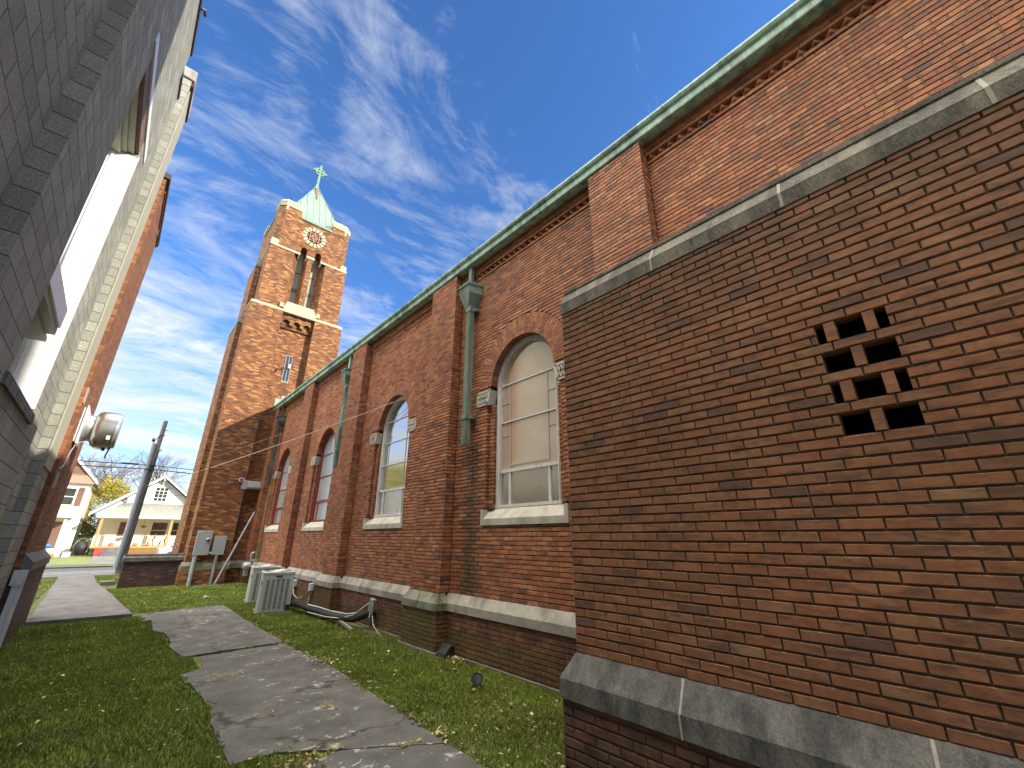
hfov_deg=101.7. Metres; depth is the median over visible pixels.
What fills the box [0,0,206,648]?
block building
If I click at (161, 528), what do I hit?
window
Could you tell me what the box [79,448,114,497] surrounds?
bare tree
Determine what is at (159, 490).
window
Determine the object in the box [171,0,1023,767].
church
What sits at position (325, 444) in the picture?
window
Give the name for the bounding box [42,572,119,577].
sidewalk
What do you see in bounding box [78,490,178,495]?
phone line
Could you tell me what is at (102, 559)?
front path
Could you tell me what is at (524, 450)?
window
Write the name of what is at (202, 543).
meter box
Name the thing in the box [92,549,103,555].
red tote
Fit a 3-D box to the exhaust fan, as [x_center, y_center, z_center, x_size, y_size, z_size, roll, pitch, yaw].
[-9.056,1.211,9.012,0.703,1.458,1.531,18,-27,-39]
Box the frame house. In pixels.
[45,458,97,556]
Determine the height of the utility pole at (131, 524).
8.132 m
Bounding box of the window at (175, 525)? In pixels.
[170,522,178,534]
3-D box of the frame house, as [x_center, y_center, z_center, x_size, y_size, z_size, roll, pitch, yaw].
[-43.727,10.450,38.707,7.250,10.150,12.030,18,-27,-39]
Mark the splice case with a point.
(129, 463)
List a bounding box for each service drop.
[148,398,403,485]
[150,385,413,476]
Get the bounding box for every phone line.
[77,475,185,482]
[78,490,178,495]
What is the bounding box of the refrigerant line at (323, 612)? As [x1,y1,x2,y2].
[290,600,375,622]
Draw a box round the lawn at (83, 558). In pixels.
[45,553,115,567]
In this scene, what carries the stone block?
on the ground at (34, 606)
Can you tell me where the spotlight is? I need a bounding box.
[471,672,482,685]
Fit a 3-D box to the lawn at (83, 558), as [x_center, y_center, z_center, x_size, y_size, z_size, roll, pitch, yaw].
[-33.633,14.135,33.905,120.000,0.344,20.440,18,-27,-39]
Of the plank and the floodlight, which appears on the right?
the plank
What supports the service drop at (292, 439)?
attached to the utility pole at (131, 524)
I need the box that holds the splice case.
[120,462,138,464]
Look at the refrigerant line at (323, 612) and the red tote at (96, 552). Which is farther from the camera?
the red tote at (96, 552)
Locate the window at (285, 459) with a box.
[264,439,293,531]
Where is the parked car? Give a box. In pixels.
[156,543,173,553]
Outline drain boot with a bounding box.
[436,642,453,658]
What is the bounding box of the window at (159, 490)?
[152,487,169,501]
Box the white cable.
[307,603,368,617]
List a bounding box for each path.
[89,556,114,562]
[135,605,485,767]
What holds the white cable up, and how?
on the refrigerant line at (323, 612)
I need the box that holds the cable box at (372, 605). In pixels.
[368,598,378,633]
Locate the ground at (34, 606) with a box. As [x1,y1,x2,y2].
[0,540,565,767]
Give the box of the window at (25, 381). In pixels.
[0,33,159,424]
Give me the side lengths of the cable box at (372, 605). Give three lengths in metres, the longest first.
1.507 x 0.520 x 0.107 m
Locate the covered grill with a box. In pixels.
[73,538,88,554]
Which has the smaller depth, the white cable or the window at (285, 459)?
the white cable
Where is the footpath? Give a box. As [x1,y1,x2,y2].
[24,574,131,625]
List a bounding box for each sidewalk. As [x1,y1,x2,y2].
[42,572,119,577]
[46,563,113,566]
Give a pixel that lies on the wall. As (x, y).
(144, 570)
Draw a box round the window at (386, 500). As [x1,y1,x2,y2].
[363,380,416,528]
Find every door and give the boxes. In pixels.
[47,522,62,547]
[116,522,126,535]
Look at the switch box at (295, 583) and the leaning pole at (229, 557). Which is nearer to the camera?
the switch box at (295, 583)
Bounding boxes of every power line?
[75,465,190,473]
[77,460,192,469]
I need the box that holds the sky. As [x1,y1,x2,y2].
[78,0,795,539]
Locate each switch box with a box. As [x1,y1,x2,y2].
[291,579,297,595]
[306,583,313,602]
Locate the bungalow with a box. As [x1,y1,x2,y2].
[88,474,186,556]
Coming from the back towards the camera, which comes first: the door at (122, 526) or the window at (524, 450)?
the door at (122, 526)
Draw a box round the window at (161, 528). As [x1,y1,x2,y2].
[149,522,168,534]
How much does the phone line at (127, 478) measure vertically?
0.234 m
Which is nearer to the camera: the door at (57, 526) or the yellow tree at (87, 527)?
the door at (57, 526)
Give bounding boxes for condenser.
[243,565,281,603]
[253,569,295,613]
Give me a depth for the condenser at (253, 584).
12.45 m
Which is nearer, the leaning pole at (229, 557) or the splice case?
the leaning pole at (229, 557)
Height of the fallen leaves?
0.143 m
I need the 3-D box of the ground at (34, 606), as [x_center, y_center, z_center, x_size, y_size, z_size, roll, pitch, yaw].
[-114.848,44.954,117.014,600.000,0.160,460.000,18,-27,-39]
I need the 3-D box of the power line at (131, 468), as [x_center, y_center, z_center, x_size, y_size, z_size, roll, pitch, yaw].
[-19.700,5.053,22.645,70.000,0.887,0.079,18,-27,-39]
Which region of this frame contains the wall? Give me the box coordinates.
[116,553,184,588]
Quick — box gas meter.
[242,552,257,583]
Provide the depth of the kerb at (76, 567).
26.00 m
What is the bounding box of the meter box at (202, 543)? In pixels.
[186,531,213,585]
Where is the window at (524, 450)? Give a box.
[476,312,569,524]
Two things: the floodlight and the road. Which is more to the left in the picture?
the road
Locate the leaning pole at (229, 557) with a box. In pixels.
[213,512,254,584]
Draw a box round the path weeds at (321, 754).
[165,644,422,756]
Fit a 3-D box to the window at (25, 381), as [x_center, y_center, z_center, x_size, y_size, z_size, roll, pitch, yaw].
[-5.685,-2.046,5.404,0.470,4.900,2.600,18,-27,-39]
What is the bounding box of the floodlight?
[230,480,260,552]
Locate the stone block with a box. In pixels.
[100,580,114,585]
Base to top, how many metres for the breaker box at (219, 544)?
1.920 m
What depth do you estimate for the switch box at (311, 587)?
11.83 m
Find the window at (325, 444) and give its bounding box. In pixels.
[301,416,338,530]
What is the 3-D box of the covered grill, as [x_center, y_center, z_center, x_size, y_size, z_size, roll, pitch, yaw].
[-37.342,14.090,36.110,0.970,1.353,0.930,18,-27,-39]
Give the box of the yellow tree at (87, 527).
[77,471,132,552]
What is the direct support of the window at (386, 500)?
in the church
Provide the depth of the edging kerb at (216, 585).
15.89 m
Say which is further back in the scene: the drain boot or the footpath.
the footpath
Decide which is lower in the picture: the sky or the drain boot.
the drain boot
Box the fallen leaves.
[5,583,564,767]
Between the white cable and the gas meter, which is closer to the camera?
the white cable
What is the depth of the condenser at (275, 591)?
10.96 m
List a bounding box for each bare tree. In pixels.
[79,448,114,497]
[86,449,190,503]
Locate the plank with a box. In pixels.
[336,620,352,631]
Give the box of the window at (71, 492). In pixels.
[61,487,78,505]
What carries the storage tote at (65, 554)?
on the lawn at (83, 558)
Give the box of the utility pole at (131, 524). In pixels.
[113,421,167,573]
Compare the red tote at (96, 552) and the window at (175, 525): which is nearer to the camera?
the red tote at (96, 552)
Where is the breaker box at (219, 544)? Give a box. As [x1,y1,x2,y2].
[208,536,226,583]
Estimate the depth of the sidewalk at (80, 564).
28.01 m
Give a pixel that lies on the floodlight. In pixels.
(250, 485)
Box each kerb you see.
[45,566,112,574]
[193,583,244,586]
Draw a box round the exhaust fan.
[59,406,123,468]
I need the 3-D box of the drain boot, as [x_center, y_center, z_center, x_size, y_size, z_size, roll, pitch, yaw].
[-1.112,4.431,6.931,0.212,0.197,0.250,18,-27,-39]
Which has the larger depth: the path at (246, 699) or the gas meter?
the gas meter
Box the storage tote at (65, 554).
[60,552,70,557]
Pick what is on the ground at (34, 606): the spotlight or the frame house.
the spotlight
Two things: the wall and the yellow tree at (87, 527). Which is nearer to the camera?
the wall
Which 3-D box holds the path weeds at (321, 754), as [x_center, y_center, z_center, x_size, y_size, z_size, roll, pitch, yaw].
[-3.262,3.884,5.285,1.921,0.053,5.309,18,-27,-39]
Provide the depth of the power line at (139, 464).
22.29 m
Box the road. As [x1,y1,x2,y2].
[43,567,115,574]
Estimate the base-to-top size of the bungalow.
7.550 m
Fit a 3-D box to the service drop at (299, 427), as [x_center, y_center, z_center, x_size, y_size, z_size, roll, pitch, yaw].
[-11.114,2.548,16.572,21.881,0.484,0.015,-15,-25,35]
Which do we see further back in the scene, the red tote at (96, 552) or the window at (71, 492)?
the window at (71, 492)

